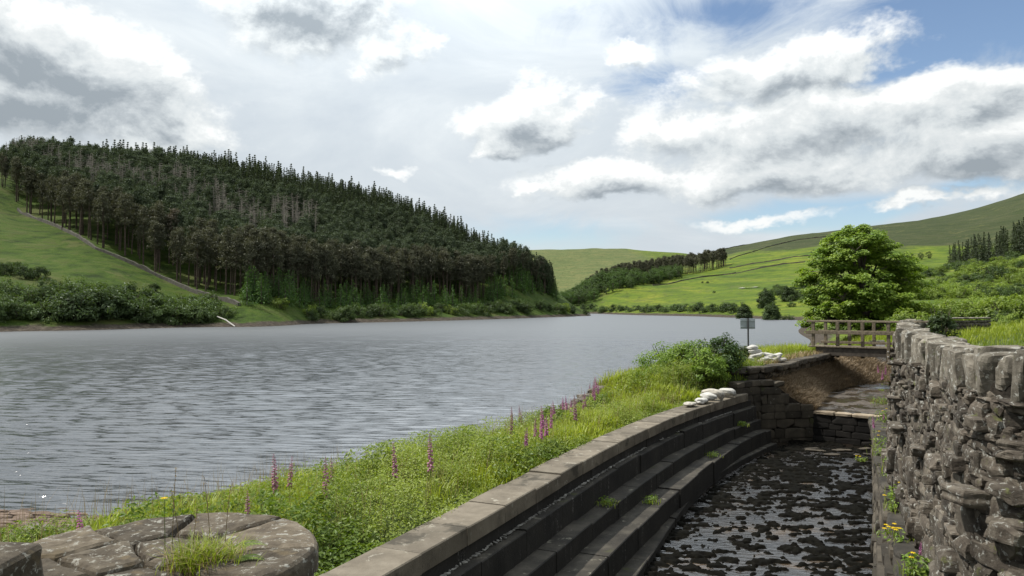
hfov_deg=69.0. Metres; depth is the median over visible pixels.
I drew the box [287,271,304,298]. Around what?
young conifer
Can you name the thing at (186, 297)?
willow bush
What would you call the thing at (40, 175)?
pine tree
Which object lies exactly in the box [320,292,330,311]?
young conifer
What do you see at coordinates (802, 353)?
dry fringe grass
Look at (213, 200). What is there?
dead pine
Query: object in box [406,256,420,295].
pine tree
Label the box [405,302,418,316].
shore bush
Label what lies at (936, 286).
scrub bush
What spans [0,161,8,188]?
pine tree
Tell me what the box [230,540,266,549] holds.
fern
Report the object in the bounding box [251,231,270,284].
pine tree
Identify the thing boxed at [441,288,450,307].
young conifer
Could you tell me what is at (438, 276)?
pine tree
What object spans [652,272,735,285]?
field wall
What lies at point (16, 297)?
willow bush
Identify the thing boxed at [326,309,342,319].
shore bush
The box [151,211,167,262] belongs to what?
pine tree
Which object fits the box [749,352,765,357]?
sandbag
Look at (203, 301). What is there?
willow bush
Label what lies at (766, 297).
broadleaf tree
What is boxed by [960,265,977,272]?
scrub bush
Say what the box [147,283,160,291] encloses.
shrub
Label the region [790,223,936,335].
sycamore tree
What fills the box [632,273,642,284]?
broadleaf tree
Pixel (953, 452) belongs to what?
dry stone wall
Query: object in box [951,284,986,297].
scrub bush
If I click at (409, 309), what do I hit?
shore bush
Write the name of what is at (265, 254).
pine tree
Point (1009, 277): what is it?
scrub bush
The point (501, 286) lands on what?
young conifer
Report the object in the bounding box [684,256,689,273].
plantation pine
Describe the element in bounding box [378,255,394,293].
pine tree
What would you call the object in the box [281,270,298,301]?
young conifer
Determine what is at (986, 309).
shrub
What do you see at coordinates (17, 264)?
shrub
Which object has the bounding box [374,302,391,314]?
shore bush
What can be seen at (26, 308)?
willow bush
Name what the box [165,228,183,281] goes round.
pine tree
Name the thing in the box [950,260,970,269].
scrub bush
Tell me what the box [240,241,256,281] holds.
pine tree
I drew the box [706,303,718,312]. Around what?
shrub
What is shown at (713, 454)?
weed
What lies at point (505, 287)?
young conifer
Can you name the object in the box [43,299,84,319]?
willow bush
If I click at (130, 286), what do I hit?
willow bush
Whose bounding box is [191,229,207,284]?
pine tree
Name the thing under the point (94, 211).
pine tree
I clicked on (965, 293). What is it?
scrub bush
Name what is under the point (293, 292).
young conifer
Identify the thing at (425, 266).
pine tree
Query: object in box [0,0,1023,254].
sky
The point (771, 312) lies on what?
broadleaf tree
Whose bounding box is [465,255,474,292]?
pine tree
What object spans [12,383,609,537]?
shore rubble
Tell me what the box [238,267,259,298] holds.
young conifer
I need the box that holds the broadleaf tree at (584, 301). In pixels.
[579,292,588,302]
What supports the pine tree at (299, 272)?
on the terrain at (56, 251)
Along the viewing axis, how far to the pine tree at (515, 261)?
340.34 m
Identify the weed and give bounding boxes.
[597,495,618,507]
[642,494,660,504]
[704,450,717,457]
[738,421,749,426]
[855,455,867,461]
[866,432,886,455]
[870,395,887,405]
[870,408,886,422]
[871,523,914,542]
[875,456,886,477]
[883,494,898,513]
[884,482,899,506]
[898,551,929,575]
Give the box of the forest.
[0,135,558,293]
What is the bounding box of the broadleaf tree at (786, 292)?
[780,285,795,301]
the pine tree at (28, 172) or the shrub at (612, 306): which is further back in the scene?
the shrub at (612, 306)
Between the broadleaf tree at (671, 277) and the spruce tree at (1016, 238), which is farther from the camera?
the broadleaf tree at (671, 277)
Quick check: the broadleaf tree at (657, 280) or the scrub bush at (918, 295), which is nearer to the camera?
the scrub bush at (918, 295)
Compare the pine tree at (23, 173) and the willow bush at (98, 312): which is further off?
the pine tree at (23, 173)
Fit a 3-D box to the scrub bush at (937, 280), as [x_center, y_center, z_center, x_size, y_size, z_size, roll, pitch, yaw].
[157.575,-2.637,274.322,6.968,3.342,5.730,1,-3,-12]
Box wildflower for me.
[160,497,167,533]
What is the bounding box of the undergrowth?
[0,349,766,575]
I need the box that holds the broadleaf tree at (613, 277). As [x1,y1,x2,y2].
[609,274,618,285]
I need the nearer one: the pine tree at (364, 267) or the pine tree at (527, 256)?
the pine tree at (364, 267)
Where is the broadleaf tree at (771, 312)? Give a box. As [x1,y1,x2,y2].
[762,301,781,319]
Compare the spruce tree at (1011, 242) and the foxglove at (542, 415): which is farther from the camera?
the spruce tree at (1011, 242)
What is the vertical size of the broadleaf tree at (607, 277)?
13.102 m
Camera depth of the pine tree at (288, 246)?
217.41 m
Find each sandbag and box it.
[683,402,696,405]
[695,398,708,403]
[700,392,716,400]
[701,388,724,400]
[719,388,735,395]
[747,345,758,349]
[748,349,761,353]
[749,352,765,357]
[757,357,771,362]
[764,352,776,357]
[770,356,779,362]
[776,357,786,362]
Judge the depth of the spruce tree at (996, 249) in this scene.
412.59 m
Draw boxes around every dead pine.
[211,186,215,212]
[214,178,219,210]
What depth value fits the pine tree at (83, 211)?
231.16 m
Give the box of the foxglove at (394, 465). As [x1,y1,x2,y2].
[390,443,407,501]
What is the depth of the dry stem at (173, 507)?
5.05 m
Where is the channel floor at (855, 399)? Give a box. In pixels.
[817,340,889,416]
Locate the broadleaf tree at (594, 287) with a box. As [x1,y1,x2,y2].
[587,286,599,295]
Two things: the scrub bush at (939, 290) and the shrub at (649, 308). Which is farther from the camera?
the shrub at (649, 308)
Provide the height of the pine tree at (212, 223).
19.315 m
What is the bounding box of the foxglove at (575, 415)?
[570,397,577,426]
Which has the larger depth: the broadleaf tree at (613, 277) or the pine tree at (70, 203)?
the broadleaf tree at (613, 277)
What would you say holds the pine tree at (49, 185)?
on the terrain at (56, 251)
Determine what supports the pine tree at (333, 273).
on the terrain at (56, 251)
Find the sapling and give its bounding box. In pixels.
[925,308,961,336]
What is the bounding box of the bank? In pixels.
[769,356,890,409]
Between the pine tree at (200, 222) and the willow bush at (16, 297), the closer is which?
the willow bush at (16, 297)
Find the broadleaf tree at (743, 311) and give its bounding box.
[735,302,753,318]
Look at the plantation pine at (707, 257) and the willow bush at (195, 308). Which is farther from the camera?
the plantation pine at (707, 257)
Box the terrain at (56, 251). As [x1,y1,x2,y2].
[0,172,1023,347]
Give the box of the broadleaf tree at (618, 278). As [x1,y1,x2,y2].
[611,274,623,283]
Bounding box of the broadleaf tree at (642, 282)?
[640,274,647,284]
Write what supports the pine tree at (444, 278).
on the terrain at (56, 251)
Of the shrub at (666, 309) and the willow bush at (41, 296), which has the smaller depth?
the willow bush at (41, 296)
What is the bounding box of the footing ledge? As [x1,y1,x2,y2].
[868,416,925,575]
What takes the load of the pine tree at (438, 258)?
on the terrain at (56, 251)
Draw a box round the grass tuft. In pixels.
[147,527,259,575]
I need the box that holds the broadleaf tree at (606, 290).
[601,284,610,293]
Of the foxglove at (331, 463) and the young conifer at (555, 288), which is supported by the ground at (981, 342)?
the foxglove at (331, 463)
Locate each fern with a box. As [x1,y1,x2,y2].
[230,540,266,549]
[236,554,264,561]
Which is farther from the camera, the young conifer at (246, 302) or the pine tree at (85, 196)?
the pine tree at (85, 196)
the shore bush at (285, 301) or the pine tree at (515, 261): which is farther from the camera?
the pine tree at (515, 261)
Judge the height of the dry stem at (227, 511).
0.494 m
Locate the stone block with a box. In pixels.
[0,542,43,575]
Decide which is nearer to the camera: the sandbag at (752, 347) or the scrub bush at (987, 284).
the sandbag at (752, 347)
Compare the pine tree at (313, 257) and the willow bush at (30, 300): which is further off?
the pine tree at (313, 257)
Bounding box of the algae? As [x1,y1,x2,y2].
[643,440,872,575]
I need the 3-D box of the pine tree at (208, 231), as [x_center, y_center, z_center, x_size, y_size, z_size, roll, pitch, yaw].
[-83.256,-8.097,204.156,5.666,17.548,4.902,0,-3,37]
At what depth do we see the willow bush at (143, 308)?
159.03 m
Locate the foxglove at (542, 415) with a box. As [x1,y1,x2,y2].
[539,406,548,452]
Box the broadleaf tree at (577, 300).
[573,291,584,304]
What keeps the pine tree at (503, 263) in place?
on the terrain at (56, 251)
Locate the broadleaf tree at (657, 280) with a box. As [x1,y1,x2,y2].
[654,270,663,283]
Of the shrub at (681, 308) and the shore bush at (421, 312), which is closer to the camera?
the shore bush at (421, 312)
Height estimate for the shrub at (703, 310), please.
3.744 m
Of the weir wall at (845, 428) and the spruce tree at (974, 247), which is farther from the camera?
the spruce tree at (974, 247)
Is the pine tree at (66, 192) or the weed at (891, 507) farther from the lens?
the pine tree at (66, 192)
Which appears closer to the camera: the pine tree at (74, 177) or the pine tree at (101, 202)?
the pine tree at (101, 202)
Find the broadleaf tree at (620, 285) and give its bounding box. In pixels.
[616,276,624,287]
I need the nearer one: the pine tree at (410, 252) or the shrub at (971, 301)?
the shrub at (971, 301)
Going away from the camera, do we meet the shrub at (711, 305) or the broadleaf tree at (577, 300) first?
the shrub at (711, 305)
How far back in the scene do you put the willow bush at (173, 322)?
164.95 m
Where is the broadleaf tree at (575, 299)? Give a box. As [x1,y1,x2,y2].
[567,292,577,304]
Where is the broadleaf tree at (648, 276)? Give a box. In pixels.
[644,272,652,283]
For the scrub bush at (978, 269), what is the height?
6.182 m
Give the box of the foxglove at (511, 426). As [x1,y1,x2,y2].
[509,413,512,434]
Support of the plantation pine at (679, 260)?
on the terrain at (56, 251)
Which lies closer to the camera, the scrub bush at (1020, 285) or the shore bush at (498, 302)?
the scrub bush at (1020, 285)
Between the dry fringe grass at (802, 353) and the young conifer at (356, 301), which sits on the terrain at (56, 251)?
the young conifer at (356, 301)
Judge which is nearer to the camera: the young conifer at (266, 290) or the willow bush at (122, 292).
the willow bush at (122, 292)
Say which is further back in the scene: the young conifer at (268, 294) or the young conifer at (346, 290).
the young conifer at (346, 290)
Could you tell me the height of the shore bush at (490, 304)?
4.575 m
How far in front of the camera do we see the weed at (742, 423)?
19.44 m
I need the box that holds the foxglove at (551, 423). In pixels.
[548,413,552,433]
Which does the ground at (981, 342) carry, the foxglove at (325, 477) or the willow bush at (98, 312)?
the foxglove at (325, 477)
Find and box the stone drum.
[33,512,318,575]
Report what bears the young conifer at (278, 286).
on the terrain at (56, 251)
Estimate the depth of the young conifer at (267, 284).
196.83 m
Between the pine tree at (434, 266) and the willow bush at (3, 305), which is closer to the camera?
the willow bush at (3, 305)
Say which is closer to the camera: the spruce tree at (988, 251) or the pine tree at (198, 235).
the pine tree at (198, 235)
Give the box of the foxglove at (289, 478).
[283,458,294,499]
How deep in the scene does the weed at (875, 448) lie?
15.09 m
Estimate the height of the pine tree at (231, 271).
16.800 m
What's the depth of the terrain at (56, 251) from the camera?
298.39 m
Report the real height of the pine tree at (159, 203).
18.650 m
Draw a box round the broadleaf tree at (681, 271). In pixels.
[674,266,684,277]
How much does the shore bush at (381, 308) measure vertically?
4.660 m
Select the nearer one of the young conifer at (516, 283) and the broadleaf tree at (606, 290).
the young conifer at (516, 283)
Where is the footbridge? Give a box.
[805,320,927,363]
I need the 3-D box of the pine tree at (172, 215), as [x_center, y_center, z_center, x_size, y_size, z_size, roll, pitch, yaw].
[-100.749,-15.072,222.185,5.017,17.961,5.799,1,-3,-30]
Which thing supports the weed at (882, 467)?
on the footing ledge
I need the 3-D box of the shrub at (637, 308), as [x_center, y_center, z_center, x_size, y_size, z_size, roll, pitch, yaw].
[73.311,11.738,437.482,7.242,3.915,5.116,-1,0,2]
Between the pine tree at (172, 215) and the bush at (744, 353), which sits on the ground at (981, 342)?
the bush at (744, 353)
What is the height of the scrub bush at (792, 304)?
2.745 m
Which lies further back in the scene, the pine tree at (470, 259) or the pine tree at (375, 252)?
the pine tree at (470, 259)
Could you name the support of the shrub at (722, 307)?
on the terrain at (56, 251)
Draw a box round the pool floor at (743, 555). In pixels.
[653,440,872,575]
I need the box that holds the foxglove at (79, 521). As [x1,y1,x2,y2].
[76,509,83,528]
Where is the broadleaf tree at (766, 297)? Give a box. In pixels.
[756,288,775,308]
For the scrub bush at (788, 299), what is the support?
on the terrain at (56, 251)
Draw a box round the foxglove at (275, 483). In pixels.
[269,454,282,505]
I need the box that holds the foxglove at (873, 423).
[871,418,880,440]
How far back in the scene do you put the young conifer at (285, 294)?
196.48 m
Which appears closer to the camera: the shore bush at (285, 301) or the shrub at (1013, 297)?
the shrub at (1013, 297)
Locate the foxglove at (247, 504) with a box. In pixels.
[245,490,249,513]
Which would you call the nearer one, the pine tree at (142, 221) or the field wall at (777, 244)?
the pine tree at (142, 221)
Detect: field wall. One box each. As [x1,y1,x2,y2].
[17,208,240,305]
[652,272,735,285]
[723,260,818,274]
[729,236,829,259]
[729,255,810,268]
[943,317,990,334]
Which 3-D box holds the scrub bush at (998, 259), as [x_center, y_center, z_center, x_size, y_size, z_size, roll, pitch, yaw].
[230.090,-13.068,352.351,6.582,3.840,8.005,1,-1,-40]
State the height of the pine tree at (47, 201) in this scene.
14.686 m
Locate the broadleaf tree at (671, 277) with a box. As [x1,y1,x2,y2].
[666,271,674,279]
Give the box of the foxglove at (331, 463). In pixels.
[329,458,336,489]
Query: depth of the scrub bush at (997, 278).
267.50 m
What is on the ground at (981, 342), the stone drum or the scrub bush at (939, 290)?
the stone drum
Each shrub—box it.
[0,260,26,273]
[0,262,17,275]
[13,264,41,278]
[31,265,50,277]
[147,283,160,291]
[588,303,595,308]
[599,306,607,312]
[608,304,617,310]
[615,305,624,310]
[631,305,641,310]
[641,303,657,312]
[652,304,662,310]
[661,307,670,312]
[676,304,689,311]
[687,304,704,311]
[690,301,703,311]
[699,308,707,313]
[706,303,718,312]
[717,302,735,312]
[723,303,738,313]
[778,314,794,319]
[881,313,921,330]
[885,307,929,330]
[892,311,936,330]
[910,303,959,319]
[922,297,959,314]
[928,303,963,314]
[934,297,975,316]
[957,303,980,316]
[958,295,989,310]
[961,294,993,302]
[961,299,1010,320]
[965,308,990,319]
[976,295,1023,321]
[985,309,1019,322]
[991,294,1023,305]
[994,313,1021,324]
[1013,305,1023,321]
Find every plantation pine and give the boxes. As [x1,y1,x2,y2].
[640,262,644,272]
[677,254,682,265]
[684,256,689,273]
[698,253,703,271]
[702,251,706,270]
[705,253,710,270]
[710,253,715,268]
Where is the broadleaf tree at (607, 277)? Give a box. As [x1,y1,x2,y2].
[602,273,611,286]
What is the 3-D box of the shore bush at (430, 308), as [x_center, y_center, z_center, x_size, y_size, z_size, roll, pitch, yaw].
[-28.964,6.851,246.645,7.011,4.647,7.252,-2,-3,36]
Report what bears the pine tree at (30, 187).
on the terrain at (56, 251)
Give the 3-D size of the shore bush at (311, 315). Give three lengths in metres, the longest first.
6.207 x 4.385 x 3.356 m
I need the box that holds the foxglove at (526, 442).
[520,428,527,467]
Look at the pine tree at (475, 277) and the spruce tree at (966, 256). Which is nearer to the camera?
the pine tree at (475, 277)
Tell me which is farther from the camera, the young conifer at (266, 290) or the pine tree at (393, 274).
the pine tree at (393, 274)
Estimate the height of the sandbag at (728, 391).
0.212 m
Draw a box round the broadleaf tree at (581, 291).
[577,288,587,300]
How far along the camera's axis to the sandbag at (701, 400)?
18.32 m
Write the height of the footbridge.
2.215 m
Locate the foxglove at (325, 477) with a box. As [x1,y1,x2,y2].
[322,457,340,526]
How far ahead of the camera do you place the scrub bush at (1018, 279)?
244.84 m
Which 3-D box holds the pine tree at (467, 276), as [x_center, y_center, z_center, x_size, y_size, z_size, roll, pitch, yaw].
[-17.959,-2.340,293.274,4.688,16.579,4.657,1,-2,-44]
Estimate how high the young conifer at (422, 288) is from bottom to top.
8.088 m
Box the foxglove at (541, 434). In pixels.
[537,422,545,459]
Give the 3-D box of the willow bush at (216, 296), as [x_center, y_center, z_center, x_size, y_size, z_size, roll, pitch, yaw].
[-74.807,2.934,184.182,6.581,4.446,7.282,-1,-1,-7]
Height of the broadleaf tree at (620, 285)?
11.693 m
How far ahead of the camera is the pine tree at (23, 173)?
262.33 m
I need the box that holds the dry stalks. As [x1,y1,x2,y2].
[0,343,793,543]
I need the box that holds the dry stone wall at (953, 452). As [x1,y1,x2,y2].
[881,319,1023,575]
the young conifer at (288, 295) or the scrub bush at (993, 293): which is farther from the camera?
the young conifer at (288, 295)
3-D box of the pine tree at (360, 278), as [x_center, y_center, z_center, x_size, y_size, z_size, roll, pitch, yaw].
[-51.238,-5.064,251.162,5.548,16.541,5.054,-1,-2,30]
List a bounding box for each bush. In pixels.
[0,275,16,290]
[0,285,11,296]
[0,292,33,303]
[0,296,11,309]
[0,298,15,317]
[0,302,10,322]
[1,301,31,318]
[1,302,27,319]
[6,281,35,297]
[7,295,32,305]
[13,303,44,318]
[15,292,39,303]
[18,285,54,307]
[24,299,76,323]
[27,302,51,317]
[30,282,85,303]
[33,276,62,294]
[35,291,65,303]
[42,284,81,307]
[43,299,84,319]
[47,289,110,320]
[51,275,86,288]
[58,288,136,320]
[65,287,125,319]
[70,281,118,294]
[74,281,120,293]
[80,289,115,317]
[99,293,140,317]
[102,287,137,298]
[107,292,142,319]
[114,281,153,297]
[114,287,146,315]
[121,302,158,320]
[127,302,155,322]
[128,291,150,307]
[137,288,169,301]
[139,292,182,316]
[143,294,184,315]
[143,305,173,322]
[149,304,183,322]
[158,303,192,325]
[163,291,195,300]
[166,299,186,316]
[179,301,217,322]
[181,302,212,323]
[183,296,219,310]
[187,293,209,302]
[189,306,218,320]
[197,291,221,304]
[205,298,221,309]
[214,303,238,317]
[269,296,289,308]
[303,304,319,314]
[304,308,319,320]
[316,305,329,316]
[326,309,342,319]
[332,305,357,321]
[338,308,356,320]
[351,303,369,316]
[365,305,380,316]
[370,304,389,316]
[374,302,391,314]
[381,307,396,315]
[396,307,407,315]
[399,303,419,316]
[401,302,428,315]
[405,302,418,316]
[419,302,433,314]
[429,308,442,315]
[432,302,448,311]
[443,304,458,314]
[447,305,460,314]
[455,303,472,315]
[467,301,484,313]
[477,306,493,315]
[480,301,499,311]
[493,299,507,311]
[498,303,514,313]
[505,303,516,311]
[509,299,524,309]
[514,298,532,311]
[520,303,534,313]
[533,299,547,308]
[545,304,553,310]
[552,303,565,313]
[556,305,567,313]
[557,303,570,311]
[566,304,575,313]
[583,308,590,314]
[631,340,695,377]
[663,339,720,375]
[690,347,731,381]
[697,332,745,372]
[729,343,750,359]
[773,285,788,291]
[773,289,781,295]
[785,301,796,306]
[786,294,796,301]
[907,288,931,299]
[917,287,944,299]
[919,285,949,298]
[921,269,941,276]
[928,276,945,283]
[934,266,947,271]
[935,271,946,276]
[935,284,948,296]
[940,275,957,283]
[941,284,954,297]
[947,270,967,279]
[947,285,974,298]
[949,280,972,287]
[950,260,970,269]
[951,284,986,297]
[958,274,973,282]
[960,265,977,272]
[961,259,982,265]
[961,268,985,279]
[969,261,982,266]
[969,266,991,278]
[970,272,988,281]
[971,279,986,284]
[976,287,991,296]
[977,277,992,282]
[977,281,993,286]
[983,265,1008,278]
[985,261,1000,268]
[985,285,1015,296]
[987,288,998,296]
[988,256,1004,262]
[989,282,1012,293]
[994,271,1009,279]
[997,259,1009,265]
[999,273,1020,283]
[1001,257,1023,263]
[1004,285,1023,295]
[1005,250,1021,258]
[1008,258,1022,266]
[1008,267,1022,272]
[1010,277,1023,284]
[1010,282,1023,287]
[1015,260,1023,267]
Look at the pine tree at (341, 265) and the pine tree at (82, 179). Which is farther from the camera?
the pine tree at (341, 265)
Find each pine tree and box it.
[0,152,6,186]
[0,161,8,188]
[2,157,10,187]
[8,156,23,201]
[12,161,22,200]
[18,165,32,212]
[22,168,39,213]
[22,171,37,213]
[25,169,36,213]
[33,173,46,214]
[35,179,46,218]
[43,178,52,219]
[44,174,58,221]
[46,177,61,222]
[53,176,67,226]
[53,177,68,229]
[56,169,69,223]
[56,182,68,226]
[59,183,75,229]
[65,173,79,228]
[66,187,75,229]
[68,172,83,227]
[70,181,87,234]
[72,178,91,233]
[72,178,92,234]
[73,177,86,231]
[79,179,95,239]
[80,187,96,237]
[90,188,107,239]
[90,197,100,243]
[93,191,112,247]
[95,185,111,210]
[95,197,111,247]
[104,191,114,238]
[110,186,124,243]
[110,189,124,244]
[112,202,126,234]
[112,203,130,250]
[112,204,123,249]
[114,192,135,255]
[125,193,135,247]
[127,204,138,253]
[128,203,144,255]
[133,212,149,258]
[135,205,151,263]
[146,219,162,271]
[146,221,163,271]
[148,208,156,254]
[150,200,168,227]
[150,204,166,262]
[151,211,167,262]
[151,223,166,272]
[163,218,174,263]
[165,208,182,265]
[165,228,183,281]
[171,225,186,272]
[171,229,187,282]
[180,231,199,285]
[183,225,200,285]
[188,231,207,289]
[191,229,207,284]
[192,217,207,233]
[197,233,214,290]
[199,228,207,284]
[200,226,217,287]
[201,219,218,281]
[203,227,215,284]
[206,217,218,267]
[207,234,221,284]
[207,235,225,290]
[215,226,235,293]
[216,237,225,284]
[221,233,239,293]
[224,231,244,295]
[227,247,240,291]
[229,226,245,289]
[237,234,246,288]
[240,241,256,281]
[242,223,252,269]
[242,225,255,236]
[242,237,251,265]
[243,227,265,277]
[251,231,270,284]
[251,237,264,278]
[251,238,266,276]
[258,229,277,286]
[260,225,272,280]
[260,242,273,277]
[262,227,282,243]
[265,234,284,286]
[269,238,284,287]
[270,243,284,282]
[277,230,288,271]
[277,242,289,291]
[282,236,292,279]
[283,247,296,278]
[283,247,297,289]
[284,244,297,288]
[290,241,303,289]
[292,235,307,294]
[292,244,307,294]
[298,252,312,286]
[300,234,309,286]
[304,239,321,267]
[305,248,321,301]
[306,245,322,300]
[307,257,321,302]
[314,243,326,299]
[318,245,332,300]
[320,244,335,298]
[323,242,336,292]
[323,243,337,279]
[325,256,338,299]
[326,238,338,288]
[329,259,341,301]
[333,238,339,287]
[335,242,349,295]
[335,249,349,291]
[336,253,349,279]
[337,247,354,295]
[345,247,360,290]
[346,243,354,287]
[348,247,363,291]
[349,255,363,299]
[350,268,359,296]
[352,239,363,279]
[358,248,363,295]
[358,256,368,300]
[361,253,373,299]
[362,254,374,295]
[363,247,376,297]
[368,250,384,291]
[370,249,381,300]
[372,261,382,301]
[377,252,387,286]
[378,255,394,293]
[380,245,387,283]
[384,256,394,301]
[386,262,397,301]
[388,245,399,258]
[391,251,405,298]
[392,253,404,286]
[394,250,408,297]
[402,248,409,291]
[404,254,415,290]
[405,251,413,287]
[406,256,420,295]
[407,257,418,290]
[413,245,420,292]
[415,257,425,295]
[417,249,427,277]
[418,254,429,284]
[424,243,433,287]
[426,250,437,296]
[429,257,437,295]
[431,247,441,282]
[435,258,442,294]
[436,250,446,295]
[438,246,447,291]
[439,250,451,298]
[441,271,448,293]
[445,258,456,296]
[453,250,461,293]
[454,256,466,300]
[454,256,467,299]
[456,256,468,300]
[463,262,471,301]
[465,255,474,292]
[467,257,476,300]
[469,256,476,297]
[470,268,478,299]
[474,256,486,297]
[474,257,481,298]
[481,255,490,296]
[481,256,490,297]
[486,254,496,286]
[487,256,498,283]
[497,250,507,277]
[499,255,509,288]
[506,249,516,273]
[507,247,518,275]
[510,251,518,285]
[519,253,525,276]
[524,251,530,280]
[529,260,535,286]
[532,259,541,289]
[538,257,545,290]
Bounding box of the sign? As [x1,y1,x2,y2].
[740,318,754,352]
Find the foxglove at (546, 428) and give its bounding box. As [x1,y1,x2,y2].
[542,416,552,455]
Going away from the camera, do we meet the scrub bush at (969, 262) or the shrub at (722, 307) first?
the shrub at (722, 307)
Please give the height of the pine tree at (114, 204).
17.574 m
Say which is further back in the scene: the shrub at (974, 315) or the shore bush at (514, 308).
the shore bush at (514, 308)
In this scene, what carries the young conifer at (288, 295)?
on the terrain at (56, 251)
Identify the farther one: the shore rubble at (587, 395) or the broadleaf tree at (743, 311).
the broadleaf tree at (743, 311)
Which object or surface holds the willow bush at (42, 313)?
on the terrain at (56, 251)
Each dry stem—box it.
[170,489,179,549]
[171,468,177,553]
[203,476,210,541]
[224,484,231,549]
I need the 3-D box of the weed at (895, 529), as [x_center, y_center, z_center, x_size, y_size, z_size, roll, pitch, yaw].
[4.992,3.165,9.586,0.682,0.195,0.581,-1,-2,34]
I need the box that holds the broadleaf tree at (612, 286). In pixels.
[607,278,618,291]
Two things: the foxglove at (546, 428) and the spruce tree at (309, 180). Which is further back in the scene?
the spruce tree at (309, 180)
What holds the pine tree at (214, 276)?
on the terrain at (56, 251)
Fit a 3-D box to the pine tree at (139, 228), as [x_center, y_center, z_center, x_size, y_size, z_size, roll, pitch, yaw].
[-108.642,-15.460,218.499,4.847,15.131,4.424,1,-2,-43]
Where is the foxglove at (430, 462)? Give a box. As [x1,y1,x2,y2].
[419,433,444,496]
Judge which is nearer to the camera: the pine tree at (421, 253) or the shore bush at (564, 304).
the pine tree at (421, 253)
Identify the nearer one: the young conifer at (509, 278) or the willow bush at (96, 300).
the willow bush at (96, 300)
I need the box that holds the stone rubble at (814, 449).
[804,447,870,455]
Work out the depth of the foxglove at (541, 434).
12.23 m
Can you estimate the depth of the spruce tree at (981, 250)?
406.29 m
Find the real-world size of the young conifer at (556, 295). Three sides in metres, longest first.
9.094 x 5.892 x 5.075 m
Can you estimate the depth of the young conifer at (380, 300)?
234.56 m
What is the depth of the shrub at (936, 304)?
72.99 m
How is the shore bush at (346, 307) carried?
on the terrain at (56, 251)
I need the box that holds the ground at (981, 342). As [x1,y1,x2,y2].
[29,328,1023,572]
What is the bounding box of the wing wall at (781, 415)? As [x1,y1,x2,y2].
[726,353,835,441]
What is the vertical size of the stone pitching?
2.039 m
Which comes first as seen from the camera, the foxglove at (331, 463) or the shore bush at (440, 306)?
the foxglove at (331, 463)
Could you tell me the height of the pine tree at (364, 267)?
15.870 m
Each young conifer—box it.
[236,273,260,305]
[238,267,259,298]
[238,271,255,298]
[239,265,259,298]
[242,266,262,298]
[245,273,260,298]
[251,282,262,301]
[254,273,272,304]
[259,279,271,301]
[261,271,273,298]
[262,284,274,303]
[270,267,284,297]
[280,279,293,306]
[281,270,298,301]
[282,278,299,304]
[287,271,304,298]
[290,282,298,302]
[294,283,307,307]
[307,287,314,304]
[318,279,333,306]
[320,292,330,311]
[332,280,338,298]
[333,284,346,309]
[338,280,350,304]
[348,280,361,307]
[348,288,358,307]
[354,287,361,312]
[367,290,374,306]
[369,286,378,303]
[375,287,384,305]
[379,284,391,307]
[385,284,394,305]
[394,294,400,310]
[399,289,409,307]
[411,280,427,305]
[418,279,427,296]
[419,285,428,304]
[423,283,434,303]
[429,280,440,304]
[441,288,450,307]
[447,286,457,306]
[457,285,467,307]
[470,286,480,306]
[483,277,491,298]
[487,285,496,302]
[492,272,502,297]
[498,275,507,295]
[503,276,508,294]
[505,261,514,284]
[512,267,524,289]
[549,278,562,297]
[553,284,559,299]
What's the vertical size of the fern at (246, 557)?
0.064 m
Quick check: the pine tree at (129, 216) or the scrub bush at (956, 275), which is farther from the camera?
the scrub bush at (956, 275)
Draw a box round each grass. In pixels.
[746,319,976,352]
[756,348,819,364]
[841,319,1023,345]
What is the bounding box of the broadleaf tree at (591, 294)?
[587,288,599,300]
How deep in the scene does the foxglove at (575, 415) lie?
14.44 m
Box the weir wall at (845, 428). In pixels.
[813,410,881,445]
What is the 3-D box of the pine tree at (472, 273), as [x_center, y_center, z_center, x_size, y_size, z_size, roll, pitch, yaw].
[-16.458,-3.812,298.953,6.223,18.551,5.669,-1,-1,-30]
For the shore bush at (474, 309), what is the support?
on the terrain at (56, 251)
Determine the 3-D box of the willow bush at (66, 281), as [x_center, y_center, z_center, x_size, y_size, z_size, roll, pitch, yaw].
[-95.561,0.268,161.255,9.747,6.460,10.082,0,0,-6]
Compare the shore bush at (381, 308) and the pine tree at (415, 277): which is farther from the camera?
the pine tree at (415, 277)
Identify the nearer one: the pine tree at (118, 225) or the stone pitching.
the stone pitching
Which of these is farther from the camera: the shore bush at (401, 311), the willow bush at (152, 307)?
the shore bush at (401, 311)
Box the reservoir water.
[0,314,809,516]
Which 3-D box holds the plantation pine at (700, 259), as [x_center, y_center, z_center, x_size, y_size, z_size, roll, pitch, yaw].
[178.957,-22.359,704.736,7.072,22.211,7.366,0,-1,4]
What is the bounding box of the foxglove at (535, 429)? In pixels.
[532,418,538,455]
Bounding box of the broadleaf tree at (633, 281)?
[627,278,636,287]
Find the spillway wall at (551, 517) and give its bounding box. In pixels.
[319,393,776,575]
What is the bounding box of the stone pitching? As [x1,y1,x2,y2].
[0,508,104,532]
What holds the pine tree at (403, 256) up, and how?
on the terrain at (56, 251)
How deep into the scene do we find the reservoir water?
41.07 m
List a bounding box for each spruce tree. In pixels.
[308,173,312,187]
[332,182,337,203]
[946,245,951,262]
[951,242,958,263]
[961,242,965,260]
[962,243,968,260]
[967,237,973,258]
[969,240,975,258]
[970,234,977,257]
[973,242,981,262]
[978,235,986,261]
[978,237,986,262]
[983,232,995,262]
[992,232,999,259]
[995,227,1008,256]
[995,234,1004,260]
[1002,230,1012,259]
[1009,227,1015,250]
[1010,223,1020,254]
[1013,224,1023,255]
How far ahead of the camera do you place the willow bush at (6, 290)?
149.32 m
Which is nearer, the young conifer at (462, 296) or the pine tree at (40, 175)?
the pine tree at (40, 175)

